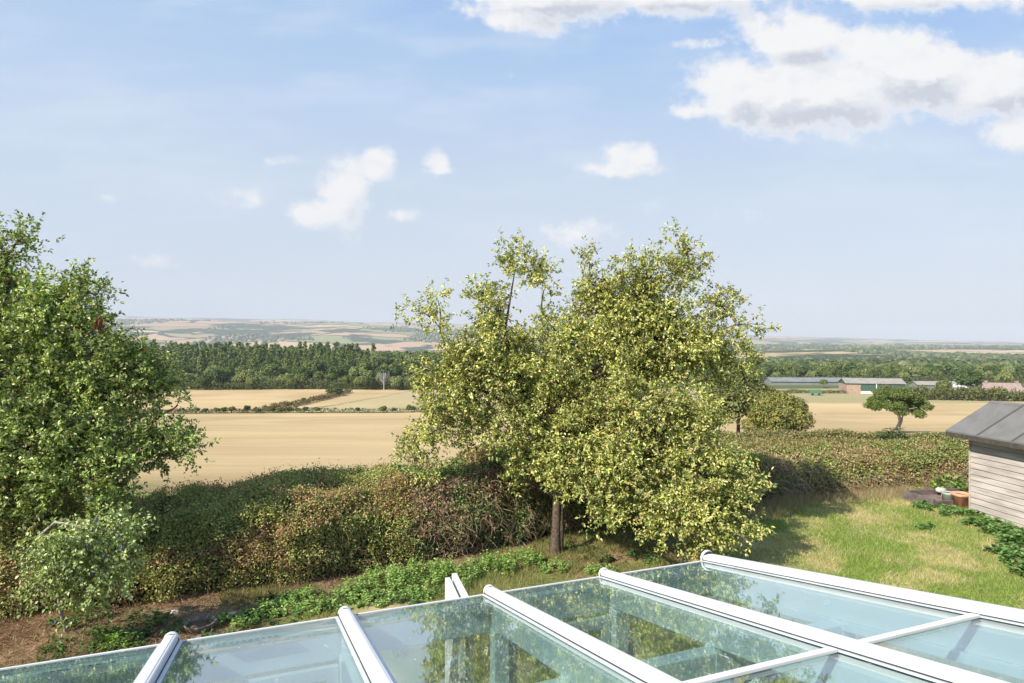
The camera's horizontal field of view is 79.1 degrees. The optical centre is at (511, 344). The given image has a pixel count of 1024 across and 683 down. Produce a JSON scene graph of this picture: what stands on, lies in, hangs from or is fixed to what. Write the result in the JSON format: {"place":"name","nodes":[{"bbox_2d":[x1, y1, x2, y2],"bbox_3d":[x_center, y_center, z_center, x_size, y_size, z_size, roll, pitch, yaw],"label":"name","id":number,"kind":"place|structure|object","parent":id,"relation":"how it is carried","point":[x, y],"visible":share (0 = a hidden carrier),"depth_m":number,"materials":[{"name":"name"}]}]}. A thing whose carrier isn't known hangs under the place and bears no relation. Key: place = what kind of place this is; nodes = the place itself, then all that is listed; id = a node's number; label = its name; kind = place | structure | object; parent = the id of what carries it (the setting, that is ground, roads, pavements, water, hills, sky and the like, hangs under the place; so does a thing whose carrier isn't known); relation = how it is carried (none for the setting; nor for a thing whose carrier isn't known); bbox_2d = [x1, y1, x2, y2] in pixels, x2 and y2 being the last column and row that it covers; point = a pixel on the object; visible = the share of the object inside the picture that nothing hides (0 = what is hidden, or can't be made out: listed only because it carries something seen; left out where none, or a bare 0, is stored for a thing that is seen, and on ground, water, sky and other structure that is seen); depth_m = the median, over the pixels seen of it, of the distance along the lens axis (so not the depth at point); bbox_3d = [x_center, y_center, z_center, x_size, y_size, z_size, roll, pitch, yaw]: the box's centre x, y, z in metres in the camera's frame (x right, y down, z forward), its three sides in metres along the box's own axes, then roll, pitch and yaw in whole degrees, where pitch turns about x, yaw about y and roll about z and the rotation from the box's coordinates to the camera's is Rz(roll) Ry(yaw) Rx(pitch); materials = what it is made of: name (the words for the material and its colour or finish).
{"place":"outdoors","nodes":[
{"label":"outdoors","id":0,"kind":"place"},
{"bbox_2d":[217,524,702,682],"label":"rough grass","id":1,"kind":"structure","parent":0,"point":[537,583],"depth_m":11.15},
{"bbox_2d":[0,316,1023,682],"bbox_3d":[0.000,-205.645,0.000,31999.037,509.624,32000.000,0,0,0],"label":"ground","id":2,"kind":"structure","parent":0,"point":[248,444],"depth_m":51.64,"materials":[{"name":"plant"}]},
{"bbox_2d":[0,498,158,646],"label":"shrub","id":3,"kind":"object","parent":2,"relation":"on","point":[60,550],"visible":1,"depth_m":8.72,"materials":[{"name":"green plant"}]},
{"bbox_2d":[0,209,219,534],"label":"broadleaf tree","id":4,"kind":"object","parent":2,"relation":"on","point":[49,380],"visible":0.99,"depth_m":10.15,"materials":[{"name":"green plant"}]},
{"bbox_2d":[94,629,132,652],"bbox_3d":[-5.768,4.275,8.962,0.650,0.272,0.519,0,0,0],"label":"fern clump","id":5,"kind":"object","parent":2,"relation":"on","point":[111,639],"visible":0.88,"depth_m":8.95,"materials":[{"name":"green plant"}]},
{"bbox_2d":[176,346,184,359],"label":"conifer tree","id":6,"kind":"object","parent":2,"relation":"on","point":[179,355],"visible":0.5,"depth_m":346.31,"materials":[{"name":"green plant"}]},
{"bbox_2d":[174,365,191,373],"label":"woodland tree","id":7,"kind":"object","parent":2,"relation":"on","point":[188,369],"visible":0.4,"depth_m":264.79,"materials":[{"name":"green plant"}]},
{"bbox_2d":[182,615,217,633],"bbox_3d":[-4.817,4.332,9.572,0.462,0.135,0.462,0,0,-42],"label":"stone planter","id":8,"kind":"object","parent":2,"relation":"on","point":[201,625],"visible":0.95,"depth_m":9.56,"materials":[{"name":"stone"}]},
{"bbox_2d":[194,349,208,375],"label":"conifer tree","id":9,"kind":"object","parent":2,"relation":"on","point":[201,361],"visible":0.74,"depth_m":295.13,"materials":[{"name":"green plant"}]},
{"bbox_2d":[195,375,212,385],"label":"woodland tree","id":10,"kind":"object","parent":2,"relation":"on","point":[204,379],"visible":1,"depth_m":249.44,"materials":[{"name":"green plant"}]},
{"bbox_2d":[0,458,420,623],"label":"overgrown hedge","id":11,"kind":"object","parent":2,"relation":"on","point":[274,527],"visible":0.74,"depth_m":11.34,"materials":[{"name":"green plant"}]},
{"bbox_2d":[203,365,220,374],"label":"woodland tree","id":12,"kind":"object","parent":2,"relation":"on","point":[207,371],"visible":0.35,"depth_m":282.42,"materials":[{"name":"green plant"}]},
{"bbox_2d":[208,368,228,381],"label":"woodland tree","id":13,"kind":"object","parent":2,"relation":"on","point":[215,374],"visible":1,"depth_m":252.15,"materials":[{"name":"green plant"}]},
{"bbox_2d":[218,352,226,366],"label":"conifer tree","id":14,"kind":"object","parent":2,"relation":"on","point":[222,362],"visible":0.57,"depth_m":308.27,"materials":[{"name":"green plant"}]},
{"bbox_2d":[234,364,249,383],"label":"woodland tree","id":15,"kind":"object","parent":2,"relation":"on","point":[239,369],"visible":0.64,"depth_m":269.56,"materials":[{"name":"green plant"}]},
{"bbox_2d":[240,351,247,365],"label":"conifer tree","id":16,"kind":"object","parent":2,"relation":"on","point":[244,359],"visible":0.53,"depth_m":352.25,"materials":[{"name":"green plant"}]},
{"bbox_2d":[238,369,254,380],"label":"woodland tree","id":17,"kind":"object","parent":2,"relation":"on","point":[243,374],"visible":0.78,"depth_m":254.33,"materials":[{"name":"green plant"}]},
{"bbox_2d":[245,376,257,389],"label":"woodland tree","id":18,"kind":"object","parent":2,"relation":"on","point":[250,380],"visible":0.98,"depth_m":250.14,"materials":[{"name":"green plant"}]},
{"bbox_2d":[249,353,258,372],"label":"conifer tree","id":19,"kind":"object","parent":2,"relation":"on","point":[253,364],"visible":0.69,"depth_m":290.67,"materials":[{"name":"green plant"}]},
{"bbox_2d":[256,348,264,362],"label":"conifer tree","id":20,"kind":"object","parent":2,"relation":"on","point":[259,357],"visible":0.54,"depth_m":346.90,"materials":[{"name":"green plant"}]},
{"bbox_2d":[260,360,278,381],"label":"woodland tree","id":21,"kind":"object","parent":2,"relation":"on","point":[263,364],"visible":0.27,"depth_m":284.14,"materials":[{"name":"green plant"}]},
{"bbox_2d":[261,363,282,383],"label":"woodland tree","id":22,"kind":"object","parent":2,"relation":"on","point":[273,369],"visible":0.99,"depth_m":275.54,"materials":[{"name":"green plant"}]},
{"bbox_2d":[276,373,291,382],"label":"woodland tree","id":23,"kind":"object","parent":2,"relation":"on","point":[280,377],"visible":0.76,"depth_m":252.68,"materials":[{"name":"green plant"}]},
{"bbox_2d":[283,349,292,366],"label":"conifer tree","id":24,"kind":"object","parent":2,"relation":"on","point":[287,358],"visible":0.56,"depth_m":342.44,"materials":[{"name":"green plant"}]},
{"bbox_2d":[286,377,297,389],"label":"woodland tree","id":25,"kind":"object","parent":2,"relation":"on","point":[290,381],"visible":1,"depth_m":249.73,"materials":[{"name":"green plant"}]},
{"bbox_2d":[293,372,307,387],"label":"woodland tree","id":26,"kind":"object","parent":2,"relation":"on","point":[299,377],"visible":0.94,"depth_m":251.32,"materials":[{"name":"green plant"}]},
{"bbox_2d":[292,366,310,376],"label":"woodland tree","id":27,"kind":"object","parent":2,"relation":"on","point":[304,370],"visible":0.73,"depth_m":266.87,"materials":[{"name":"green plant"}]},
{"bbox_2d":[259,389,352,410],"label":"diagonal hedge","id":28,"kind":"object","parent":2,"relation":"on","point":[284,404],"visible":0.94,"depth_m":181.74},
{"bbox_2d":[302,359,322,380],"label":"woodland tree","id":29,"kind":"object","parent":2,"relation":"on","point":[313,364],"visible":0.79,"depth_m":283.60,"materials":[{"name":"green plant"}]},
{"bbox_2d":[312,371,324,380],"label":"woodland tree","id":30,"kind":"object","parent":2,"relation":"on","point":[317,375],"visible":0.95,"depth_m":255.90,"materials":[{"name":"green plant"}]},
{"bbox_2d":[317,347,323,360],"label":"conifer tree","id":31,"kind":"object","parent":2,"relation":"on","point":[320,356],"visible":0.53,"depth_m":348.10,"materials":[{"name":"green plant"}]},
{"bbox_2d":[318,359,338,373],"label":"woodland tree","id":32,"kind":"object","parent":2,"relation":"on","point":[326,364],"visible":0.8,"depth_m":287.46,"materials":[{"name":"green plant"}]},
{"bbox_2d":[58,341,603,366],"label":"woodland interior","id":33,"kind":"object","parent":2,"relation":"on","point":[388,358],"visible":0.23,"depth_m":389.01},
{"bbox_2d":[326,373,337,385],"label":"woodland tree","id":34,"kind":"object","parent":2,"relation":"on","point":[332,376],"visible":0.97,"depth_m":261.08,"materials":[{"name":"green plant"}]},
{"bbox_2d":[325,387,342,393],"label":"field bush","id":35,"kind":"object","parent":2,"relation":"on","point":[336,390],"visible":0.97,"depth_m":213.54,"materials":[{"name":"green plant"}]},
{"bbox_2d":[325,365,346,384],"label":"woodland tree","id":36,"kind":"object","parent":2,"relation":"on","point":[338,371],"visible":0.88,"depth_m":267.76,"materials":[{"name":"green plant"}]},
{"bbox_2d":[338,351,344,376],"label":"conifer tree","id":37,"kind":"object","parent":2,"relation":"on","point":[341,360],"visible":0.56,"depth_m":316.67,"materials":[{"name":"green plant"}]},
{"bbox_2d":[140,407,554,412],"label":"thin hedge","id":38,"kind":"object","parent":2,"relation":"on","point":[267,410],"visible":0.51,"depth_m":156.87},
{"bbox_2d":[341,375,353,387],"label":"woodland tree","id":39,"kind":"object","parent":2,"relation":"on","point":[345,378],"visible":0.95,"depth_m":252.28,"materials":[{"name":"green plant"}]},
{"bbox_2d":[341,354,354,379],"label":"conifer tree","id":40,"kind":"object","parent":2,"relation":"on","point":[348,361],"visible":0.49,"depth_m":286.28,"materials":[{"name":"green plant"}]},
{"bbox_2d":[348,366,364,377],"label":"woodland tree","id":41,"kind":"object","parent":2,"relation":"on","point":[354,371],"visible":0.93,"depth_m":270.08,"materials":[{"name":"green plant"}]},
{"bbox_2d":[353,376,365,384],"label":"woodland tree","id":42,"kind":"object","parent":2,"relation":"on","point":[358,380],"visible":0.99,"depth_m":249.32,"materials":[{"name":"green plant"}]},
{"bbox_2d":[100,378,626,389],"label":"woodland scrub","id":43,"kind":"object","parent":2,"relation":"on","point":[241,385],"visible":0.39,"depth_m":251.88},
{"bbox_2d":[356,359,378,371],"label":"woodland tree","id":44,"kind":"object","parent":2,"relation":"on","point":[368,365],"visible":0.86,"depth_m":284.25,"materials":[{"name":"green plant"}]},
{"bbox_2d":[362,370,374,377],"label":"woodland tree","id":45,"kind":"object","parent":2,"relation":"on","point":[367,373],"visible":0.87,"depth_m":269.18,"materials":[{"name":"green plant"}]},
{"bbox_2d":[363,377,375,389],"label":"woodland tree","id":46,"kind":"object","parent":2,"relation":"on","point":[369,380],"visible":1,"depth_m":248.90,"materials":[{"name":"green plant"}]},
{"bbox_2d":[36,528,720,661],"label":"ivy weeds","id":47,"kind":"object","parent":2,"relation":"on","point":[252,619],"visible":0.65,"depth_m":9.77,"materials":[{"name":"green plant"}]},
{"bbox_2d":[0,518,758,681],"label":"dead grass","id":48,"kind":"structure","parent":2,"relation":"on","point":[36,632],"depth_m":10.21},
{"bbox_2d":[374,366,389,375],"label":"woodland tree","id":49,"kind":"object","parent":2,"relation":"on","point":[384,369],"visible":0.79,"depth_m":271.80,"materials":[{"name":"green plant"}]},
{"bbox_2d":[378,371,389,389],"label":"dead tree","id":50,"kind":"object","parent":2,"relation":"on","point":[384,378],"visible":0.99,"depth_m":250.82,"materials":[{"name":"grey wood"}]},
{"bbox_2d":[388,365,402,376],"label":"woodland tree","id":51,"kind":"object","parent":2,"relation":"on","point":[396,370],"visible":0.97,"depth_m":275.98,"materials":[{"name":"green plant"}]},
{"bbox_2d":[390,376,402,383],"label":"woodland tree","id":52,"kind":"object","parent":2,"relation":"on","point":[398,379],"visible":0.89,"depth_m":249.16,"materials":[{"name":"green plant"}]},
{"bbox_2d":[396,355,406,379],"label":"conifer tree","id":53,"kind":"object","parent":2,"relation":"on","point":[401,364],"visible":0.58,"depth_m":291.39,"materials":[{"name":"green plant"}]},
{"bbox_2d":[403,363,414,378],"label":"woodland tree","id":54,"kind":"object","parent":2,"relation":"on","point":[406,368],"visible":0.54,"depth_m":285.90,"materials":[{"name":"green plant"}]},
{"bbox_2d":[420,350,432,377],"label":"conifer tree","id":55,"kind":"object","parent":2,"relation":"on","point":[424,359],"visible":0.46,"depth_m":286.78,"materials":[{"name":"green plant"}]},
{"bbox_2d":[210,545,658,628],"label":"nettles","id":56,"kind":"object","parent":2,"relation":"on","point":[398,575],"visible":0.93,"depth_m":11.23,"materials":[{"name":"green plant"}]},
{"bbox_2d":[0,550,1023,682],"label":"conservatory","id":57,"kind":"object","parent":2,"relation":"on","point":[826,645],"visible":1,"depth_m":4.32,"materials":[{"name":"glass"}]},
{"bbox_2d":[230,663,338,682],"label":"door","id":58,"kind":"structure","parent":57,"relation":"in","point":[330,673],"depth_m":4.49,"materials":[{"name":"glass"}]},
{"bbox_2d":[445,577,464,682],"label":"open door","id":59,"kind":"structure","parent":57,"relation":"in","point":[454,648],"depth_m":5.37,"materials":[{"name":"white glass"}]},
{"bbox_2d":[452,573,473,682],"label":"open door","id":60,"kind":"structure","parent":57,"relation":"in","point":[458,586],"depth_m":5.14,"materials":[{"name":"white glass"}]},
{"bbox_2d":[509,615,610,682],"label":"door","id":61,"kind":"structure","parent":57,"relation":"in","point":[592,623],"depth_m":5.33,"materials":[{"name":"white glass"}]},
{"bbox_2d":[628,595,717,656],"bbox_3d":[1.452,3.360,5.664,1.010,1.980,0.050,0,0,-21],"label":"door","id":62,"kind":"structure","parent":57,"relation":"in","point":[631,618],"depth_m":5.48,"materials":[{"name":"white glass"}]},
{"bbox_2d":[84,318,1023,352],"bbox_3d":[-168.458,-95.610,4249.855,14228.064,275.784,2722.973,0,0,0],"label":"hillside woodland","id":63,"kind":"object","parent":2,"relation":"on","point":[425,338],"visible":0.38,"depth_m":3904.46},
{"bbox_2d":[387,439,770,562],"bbox_3d":[1.908,3.567,15.508,10.380,2.642,2.903,0,0,-28],"label":"bramble hedge","id":64,"kind":"object","parent":2,"relation":"on","point":[474,505],"visible":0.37,"depth_m":13.38,"materials":[{"name":"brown plant"}]},
{"bbox_2d":[388,217,781,561],"bbox_3d":[1.559,0.885,13.266,8.230,7.250,4.405,0,0,0],"label":"fruit tree","id":65,"kind":"object","parent":2,"relation":"on","point":[644,338],"visible":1,"depth_m":12.65,"materials":[{"name":"green plant"}]},
{"bbox_2d":[694,364,776,433],"bbox_3d":[22.982,5.890,64.038,8.472,8.051,8.849,0,0,0],"label":"bushy tree","id":66,"kind":"object","parent":2,"relation":"on","point":[740,408],"visible":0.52,"depth_m":61.94,"materials":[{"name":"green plant"}]},
{"bbox_2d":[759,364,772,372],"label":"woodland tree","id":67,"kind":"object","parent":2,"relation":"on","point":[769,368],"visible":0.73,"depth_m":351.12,"materials":[{"name":"green plant"}]},
{"bbox_2d":[739,390,815,431],"bbox_3d":[24.727,6.684,57.880,5.510,4.888,5.948,0,0,-16],"label":"bushy tree","id":68,"kind":"object","parent":2,"relation":"on","point":[775,410],"visible":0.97,"depth_m":56.54,"materials":[{"name":"green plant"}]},
{"bbox_2d":[777,361,791,372],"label":"woodland tree","id":69,"kind":"object","parent":2,"relation":"on","point":[785,366],"visible":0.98,"depth_m":356.93,"materials":[{"name":"green plant"}]},
{"bbox_2d":[638,433,939,450],"bbox_3d":[24.904,6.803,43.089,40.547,2.672,24.370,0,0,0],"label":"rough scrub","id":70,"kind":"object","parent":2,"relation":"on","point":[775,440],"visible":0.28,"depth_m":41.61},
{"bbox_2d":[794,367,806,374],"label":"woodland tree","id":71,"kind":"object","parent":2,"relation":"on","point":[801,370],"visible":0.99,"depth_m":346.01,"materials":[{"name":"green plant"}]},
{"bbox_2d":[764,377,840,385],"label":"greenhouse","id":72,"kind":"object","parent":2,"relation":"on","point":[794,381],"visible":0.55,"depth_m":281.15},
{"bbox_2d":[775,389,847,393],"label":"paddock hedge","id":73,"kind":"object","parent":2,"relation":"on","point":[804,391],"visible":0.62,"depth_m":232.84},
{"bbox_2d":[617,343,1023,375],"bbox_3d":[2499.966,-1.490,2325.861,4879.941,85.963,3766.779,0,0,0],"label":"distant woodland","id":74,"kind":"object","parent":2,"relation":"on","point":[903,357],"visible":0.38,"depth_m":989.47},
{"bbox_2d":[814,365,830,373],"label":"woodland tree","id":75,"kind":"object","parent":2,"relation":"on","point":[820,369],"visible":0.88,"depth_m":346.73,"materials":[{"name":"green plant"}]},
{"bbox_2d":[702,428,945,440],"bbox_3d":[37.581,7.853,52.169,56.708,2.163,9.843,0,0,3],"label":"hedge","id":76,"kind":"object","parent":2,"relation":"on","point":[820,433],"visible":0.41,"depth_m":51.67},
{"bbox_2d":[693,481,968,526],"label":"long dry grass","id":77,"kind":"structure","parent":2,"relation":"on","point":[874,493],"depth_m":17.52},
{"bbox_2d":[829,361,843,372],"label":"woodland tree","id":78,"kind":"object","parent":2,"relation":"on","point":[835,366],"visible":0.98,"depth_m":351.38,"materials":[{"name":"green plant"}]},
{"bbox_2d":[732,434,968,502],"bbox_3d":[16.508,4.101,20.585,21.967,2.490,3.125,0,0,-14],"label":"garden hedge","id":79,"kind":"object","parent":2,"relation":"on","point":[822,468],"visible":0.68,"depth_m":18.96,"materials":[{"name":"green plant"}]},
{"bbox_2d":[842,362,858,371],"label":"woodland tree","id":80,"kind":"object","parent":2,"relation":"on","point":[850,366],"visible":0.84,"depth_m":342.32,"materials":[{"name":"green plant"}]},
{"bbox_2d":[678,363,1023,375],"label":"woodland interior","id":81,"kind":"object","parent":2,"relation":"on","point":[862,370],"visible":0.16,"depth_m":386.84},
{"bbox_2d":[679,373,1023,383],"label":"woodland scrub","id":82,"kind":"object","parent":2,"relation":"on","point":[931,378],"visible":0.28,"depth_m":299.26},
{"bbox_2d":[848,369,858,376],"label":"woodland tree","id":83,"kind":"object","parent":2,"relation":"on","point":[854,372],"visible":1,"depth_m":302.43,"materials":[{"name":"green plant"}]},
{"bbox_2d":[685,495,1023,682],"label":"grass","id":84,"kind":"structure","parent":2,"relation":"on","point":[986,590],"depth_m":13.26,"materials":[{"name":"plant"}]},
{"bbox_2d":[838,378,905,393],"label":"barn","id":85,"kind":"structure","parent":2,"relation":"on","point":[857,385],"depth_m":230.56,"materials":[{"name":"brick"}]},
{"bbox_2d":[867,427,915,439],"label":"spiky weeds","id":86,"kind":"object","parent":2,"relation":"on","point":[886,435],"visible":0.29,"depth_m":45.89,"materials":[{"name":"green plant"}]},
{"bbox_2d":[862,388,934,430],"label":"tree","id":87,"kind":"object","parent":2,"relation":"on","point":[902,402],"visible":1,"depth_m":68.83,"materials":[{"name":"green plant"}]},
{"bbox_2d":[895,366,909,374],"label":"woodland tree","id":88,"kind":"object","parent":2,"relation":"on","point":[901,369],"visible":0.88,"depth_m":347.18,"materials":[{"name":"green plant"}]},
{"bbox_2d":[910,366,922,376],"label":"woodland tree","id":89,"kind":"object","parent":2,"relation":"on","point":[915,370],"visible":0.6,"depth_m":358.88,"materials":[{"name":"green plant"}]},
{"bbox_2d":[918,368,930,376],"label":"woodland tree","id":90,"kind":"object","parent":2,"relation":"on","point":[924,372],"visible":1,"depth_m":313.04,"materials":[{"name":"green plant"}]},
{"bbox_2d":[903,488,960,506],"bbox_3d":[12.239,4.310,17.475,1.920,0.280,1.000,0,0,-12],"label":"raised bed","id":91,"kind":"object","parent":2,"relation":"on","point":[931,496],"visible":0.55,"depth_m":17.54,"materials":[{"name":"soil"}]},
{"bbox_2d":[929,365,944,371],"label":"woodland tree","id":92,"kind":"object","parent":2,"relation":"on","point":[936,368],"visible":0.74,"depth_m":350.31,"materials":[{"name":"green plant"}]},
{"bbox_2d":[908,381,974,388],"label":"outbuilding","id":93,"kind":"structure","parent":2,"relation":"on","point":[930,384],"depth_m":260.79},
{"bbox_2d":[915,472,968,492],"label":"climbing leaves","id":94,"kind":"object","parent":2,"relation":"on","point":[955,485],"visible":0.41,"depth_m":18.28,"materials":[{"name":"green plant"}]},
{"bbox_2d":[934,379,952,388],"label":"woodland tree","id":95,"kind":"object","parent":2,"relation":"on","point":[943,383],"visible":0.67,"depth_m":204.91,"materials":[{"name":"green plant"}]},
{"bbox_2d":[941,491,951,499],"bbox_3d":[12.041,4.228,17.103,0.330,0.345,0.330,0,0,0],"label":"green pot","id":96,"kind":"object","parent":2,"relation":"on","point":[946,495],"visible":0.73,"depth_m":17.03,"materials":[{"name":"ceramic"}]},
{"bbox_2d":[871,384,1023,400],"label":"farm hedge","id":97,"kind":"object","parent":2,"relation":"on","point":[967,393],"visible":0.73,"depth_m":198.07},
{"bbox_2d":[950,491,968,507],"bbox_3d":[12.195,4.207,16.840,0.440,0.385,0.440,0,0,0],"label":"terracotta pot","id":98,"kind":"object","parent":2,"relation":"on","point":[960,498],"visible":0.83,"depth_m":16.70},
{"bbox_2d":[912,499,1023,576],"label":"bindweed","id":99,"kind":"object","parent":2,"relation":"on","point":[1005,553],"visible":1,"depth_m":14.36,"materials":[{"name":"green plant"}]},
{"bbox_2d":[950,371,987,388],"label":"woodland tree","id":100,"kind":"object","parent":2,"relation":"on","point":[966,379],"visible":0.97,"depth_m":213.40,"materials":[{"name":"green plant"}]},
{"bbox_2d":[946,400,1023,527],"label":"shed","id":101,"kind":"structure","parent":2,"relation":"on","point":[992,431],"depth_m":15.59,"materials":[{"name":"grey"}]},
{"bbox_2d":[983,365,996,376],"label":"woodland tree","id":102,"kind":"object","parent":2,"relation":"on","point":[989,368],"visible":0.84,"depth_m":353.52,"materials":[{"name":"green plant"}]},
{"bbox_2d":[980,380,1023,400],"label":"farmhouse","id":103,"kind":"object","parent":2,"relation":"on","point":[1008,386],"visible":0.41,"depth_m":198.59,"materials":[{"name":"pink"}]},
{"bbox_2d":[994,370,1013,381],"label":"woodland tree","id":104,"kind":"object","parent":2,"relation":"on","point":[1003,375],"visible":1,"depth_m":258.69,"materials":[{"name":"green plant"}]},
{"bbox_2d":[0,0,1023,342],"label":"sky","id":105,"kind":"structure","parent":0,"point":[854,168],"materials":[{"name":"blue"}]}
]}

